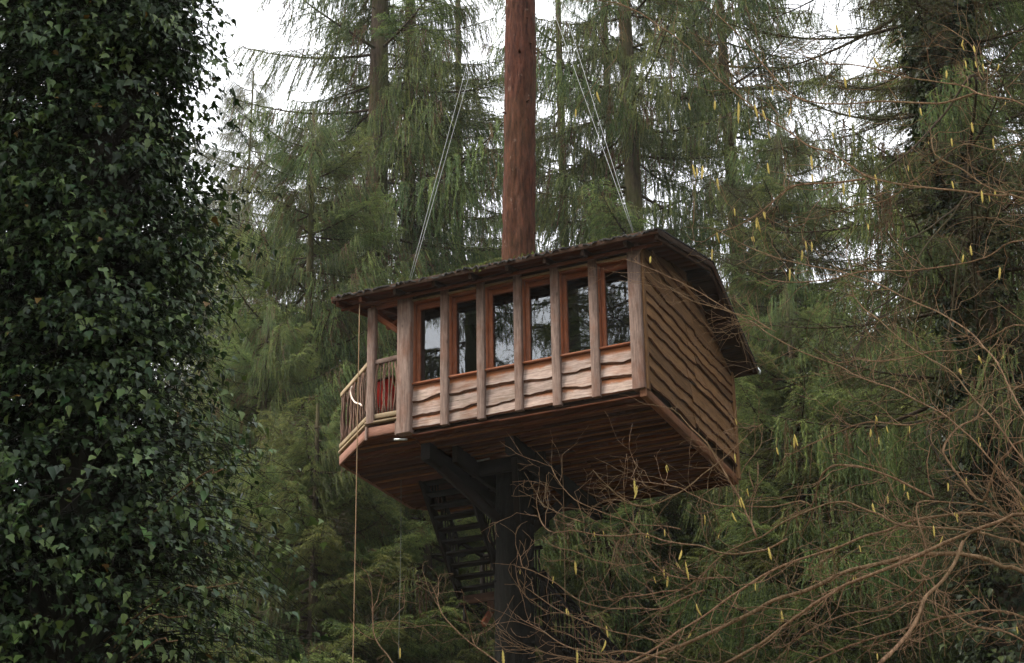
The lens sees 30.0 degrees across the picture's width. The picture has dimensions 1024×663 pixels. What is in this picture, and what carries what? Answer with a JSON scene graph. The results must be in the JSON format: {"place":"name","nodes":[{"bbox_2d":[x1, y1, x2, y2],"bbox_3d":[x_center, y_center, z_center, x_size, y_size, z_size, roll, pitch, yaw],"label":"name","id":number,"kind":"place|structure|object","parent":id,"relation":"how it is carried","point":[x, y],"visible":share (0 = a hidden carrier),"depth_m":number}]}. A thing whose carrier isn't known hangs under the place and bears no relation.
{"place":"outdoors","nodes":[
{"label":"outdoors","id":0,"kind":"place"},
{"bbox_2d":[2,0,1023,511],"label":"sky","id":1,"kind":"structure","parent":0,"point":[257,31]},
{"bbox_3d":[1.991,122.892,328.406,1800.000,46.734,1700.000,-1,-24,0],"label":"ground","id":2,"kind":"structure","parent":0,"visible":0},
{"bbox_2d":[0,0,363,662],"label":"ivy clad tree","id":3,"kind":"object","parent":2,"relation":"on","point":[92,270],"visible":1,"depth_m":14.89},
{"bbox_2d":[132,184,257,617],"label":"spruce tree","id":4,"kind":"object","parent":2,"relation":"on","point":[209,300],"depth_m":72.73},
{"bbox_2d":[151,68,328,571],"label":"spruce tree","id":5,"kind":"object","parent":2,"relation":"on","point":[238,140],"visible":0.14,"depth_m":70.14},
{"bbox_2d":[129,301,436,662],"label":"spruce tree","id":6,"kind":"object","parent":2,"relation":"on","point":[268,367],"visible":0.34,"depth_m":38.05},
{"bbox_2d":[133,106,482,661],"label":"spruce tree","id":7,"kind":"object","parent":2,"relation":"on","point":[324,333],"visible":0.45,"depth_m":42.95},
{"bbox_2d":[130,403,490,662],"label":"spruce tree","id":8,"kind":"object","parent":2,"relation":"on","point":[335,548],"visible":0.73,"depth_m":32.68},
{"bbox_2d":[185,0,551,607],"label":"spruce tree","id":9,"kind":"object","parent":2,"relation":"on","point":[381,108],"visible":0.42,"depth_m":49.93},
{"bbox_2d":[278,0,505,574],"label":"spruce tree","id":10,"kind":"object","parent":2,"relation":"on","point":[477,117],"visible":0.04,"depth_m":53.33},
{"bbox_2d":[246,353,624,662],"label":"spruce tree","id":11,"kind":"object","parent":2,"relation":"on","point":[406,519],"visible":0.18,"depth_m":33.98},
{"bbox_2d":[319,0,578,362],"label":"spruce tree","id":12,"kind":"object","parent":2,"relation":"on","point":[492,213],"visible":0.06,"depth_m":60.97},
{"bbox_2d":[413,529,573,643],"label":"spruce tree","id":13,"kind":"object","parent":2,"relation":"on","point":[478,558],"depth_m":41.98},
{"bbox_2d":[492,0,536,662],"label":"host tree","id":14,"kind":"object","parent":2,"relation":"on","point":[519,233],"visible":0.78,"depth_m":30.77},
{"bbox_2d":[409,2,483,278],"bbox_3d":[-0.708,-4.538,31.510,1.866,8.788,1.263,-1,-24,0],"label":"suspension cable","id":15,"kind":"object","parent":14,"relation":"hanging from","point":[446,141],"visible":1,"depth_m":30.54},
{"bbox_2d":[411,0,490,277],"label":"suspension cable","id":16,"kind":"object","parent":14,"relation":"hanging from","point":[450,140],"visible":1,"depth_m":30.60},
{"bbox_2d":[331,226,760,532],"bbox_3d":[0.385,1.167,29.927,5.989,4.071,4.815,-11,-26,22],"label":"treehouse","id":17,"kind":"object","parent":14,"relation":"attached to","point":[607,344],"visible":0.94,"depth_m":28.90},
{"bbox_2d":[352,304,359,662],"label":"hanging rope","id":18,"kind":"object","parent":17,"relation":"hanging from","point":[356,481],"visible":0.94,"depth_m":28.15},
{"bbox_2d":[350,386,362,406],"bbox_3d":[-2.399,1.007,29.403,0.247,0.537,0.536,-1,-24,0],"label":"rope end","id":19,"kind":"object","parent":17,"relation":"hanging from","point":[360,404],"visible":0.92,"depth_m":29.59},
{"bbox_2d":[377,375,395,418],"bbox_3d":[-1.849,1.171,29.287,0.510,0.811,0.650,-18,-29,34],"label":"sling chair","id":20,"kind":"object","parent":17,"relation":"attached to","point":[386,388],"visible":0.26,"depth_m":29.26},
{"bbox_2d":[398,542,400,657],"bbox_3d":[-1.756,3.695,29.924,0.026,2.900,0.021,-1,-24,0],"label":"hanging string","id":21,"kind":"object","parent":17,"relation":"hanging from","point":[399,599],"visible":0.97,"depth_m":29.86},
{"bbox_2d":[412,296,439,385],"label":"window","id":22,"kind":"structure","parent":17,"relation":"in","point":[431,303],"depth_m":29.19},
{"bbox_2d":[448,289,476,378],"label":"window","id":23,"kind":"structure","parent":17,"relation":"in","point":[469,295],"depth_m":28.97},
{"bbox_2d":[462,257,501,271],"bbox_3d":[-0.462,-0.968,28.523,0.695,0.246,0.192,-11,-26,22],"label":"spruce sprig","id":24,"kind":"object","parent":17,"relation":"on","point":[481,264],"visible":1,"depth_m":28.57},
{"bbox_2d":[485,281,513,372],"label":"window","id":25,"kind":"structure","parent":17,"relation":"in","point":[490,291],"depth_m":28.76},
{"bbox_2d":[522,274,551,364],"label":"window frame","id":26,"kind":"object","parent":17,"relation":"in","point":[542,280],"depth_m":28.54},
{"bbox_2d":[562,461,564,570],"bbox_3d":[0.785,2.984,28.913,0.026,2.300,0.021,-1,-24,0],"label":"hanging string","id":27,"kind":"object","parent":17,"relation":"hanging from","point":[564,527],"visible":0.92,"depth_m":28.88},
{"bbox_2d":[559,266,589,357],"label":"window frame","id":28,"kind":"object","parent":17,"relation":"in","point":[581,272],"depth_m":28.31},
{"bbox_2d":[597,258,629,350],"label":"window frame","id":29,"kind":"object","parent":17,"relation":"in","point":[610,266],"depth_m":28.08},
{"bbox_2d":[550,2,632,231],"bbox_3d":[0.961,-4.311,30.594,1.527,7.584,2.753,-1,-24,0],"label":"suspension cable","id":30,"kind":"object","parent":14,"relation":"attached to","point":[592,119],"visible":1,"depth_m":29.60},
{"bbox_2d":[561,0,633,230],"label":"suspension cable","id":31,"kind":"object","parent":14,"relation":"hanging from","point":[598,118],"visible":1,"depth_m":29.40},
{"bbox_2d":[418,420,629,662],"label":"staircase","id":32,"kind":"structure","parent":2,"relation":"on","point":[433,506],"depth_m":30.79},
{"bbox_2d":[467,0,641,261],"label":"spruce tree","id":33,"kind":"object","parent":2,"relation":"on","point":[539,133],"visible":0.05,"depth_m":58.82},
{"bbox_2d":[544,0,657,245],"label":"spruce tree","id":34,"kind":"object","parent":2,"relation":"on","point":[608,81],"visible":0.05,"depth_m":57.65},
{"bbox_2d":[443,489,776,662],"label":"spruce tree","id":35,"kind":"object","parent":2,"relation":"on","point":[621,624],"visible":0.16,"depth_m":35.91},
{"bbox_2d":[446,0,809,576],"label":"spruce tree","id":36,"kind":"object","parent":2,"relation":"on","point":[637,134],"visible":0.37,"depth_m":47.52},
{"bbox_2d":[349,0,1023,662],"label":"hazel shrub","id":37,"kind":"object","parent":2,"relation":"on","point":[929,552],"visible":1,"depth_m":11.39},
{"bbox_2d":[583,0,882,411],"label":"spruce tree","id":38,"kind":"object","parent":2,"relation":"on","point":[764,6],"visible":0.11,"depth_m":52.09},
{"bbox_2d":[555,282,924,662],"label":"spruce tree","id":39,"kind":"object","parent":2,"relation":"on","point":[693,525],"visible":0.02,"depth_m":37.33},
{"bbox_2d":[645,115,961,662],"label":"spruce tree","id":40,"kind":"object","parent":2,"relation":"on","point":[785,206],"visible":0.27,"depth_m":40.89},
{"bbox_2d":[655,284,981,662],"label":"spruce tree","id":41,"kind":"object","parent":2,"relation":"on","point":[752,386],"visible":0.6,"depth_m":33.78},
{"bbox_2d":[710,0,1023,662],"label":"spruce tree","id":42,"kind":"object","parent":2,"relation":"on","point":[924,253],"visible":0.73,"depth_m":24.49},
{"bbox_2d":[891,0,1023,662],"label":"climbing ivy","id":43,"kind":"object","parent":42,"relation":"attached to","point":[976,655],"visible":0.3,"depth_m":24.77},
{"bbox_2d":[776,0,1023,662],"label":"spruce tree","id":44,"kind":"object","parent":2,"relation":"on","point":[936,641],"visible":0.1,"depth_m":33.35},
{"bbox_2d":[846,328,956,655],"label":"spruce tree","id":45,"kind":"object","parent":2,"relation":"on","point":[895,412],"visible":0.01,"depth_m":44.72},
{"bbox_2d":[871,200,947,434],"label":"spruce tree","id":46,"kind":"object","parent":2,"relation":"on","point":[898,290],"depth_m":50.45}
]}

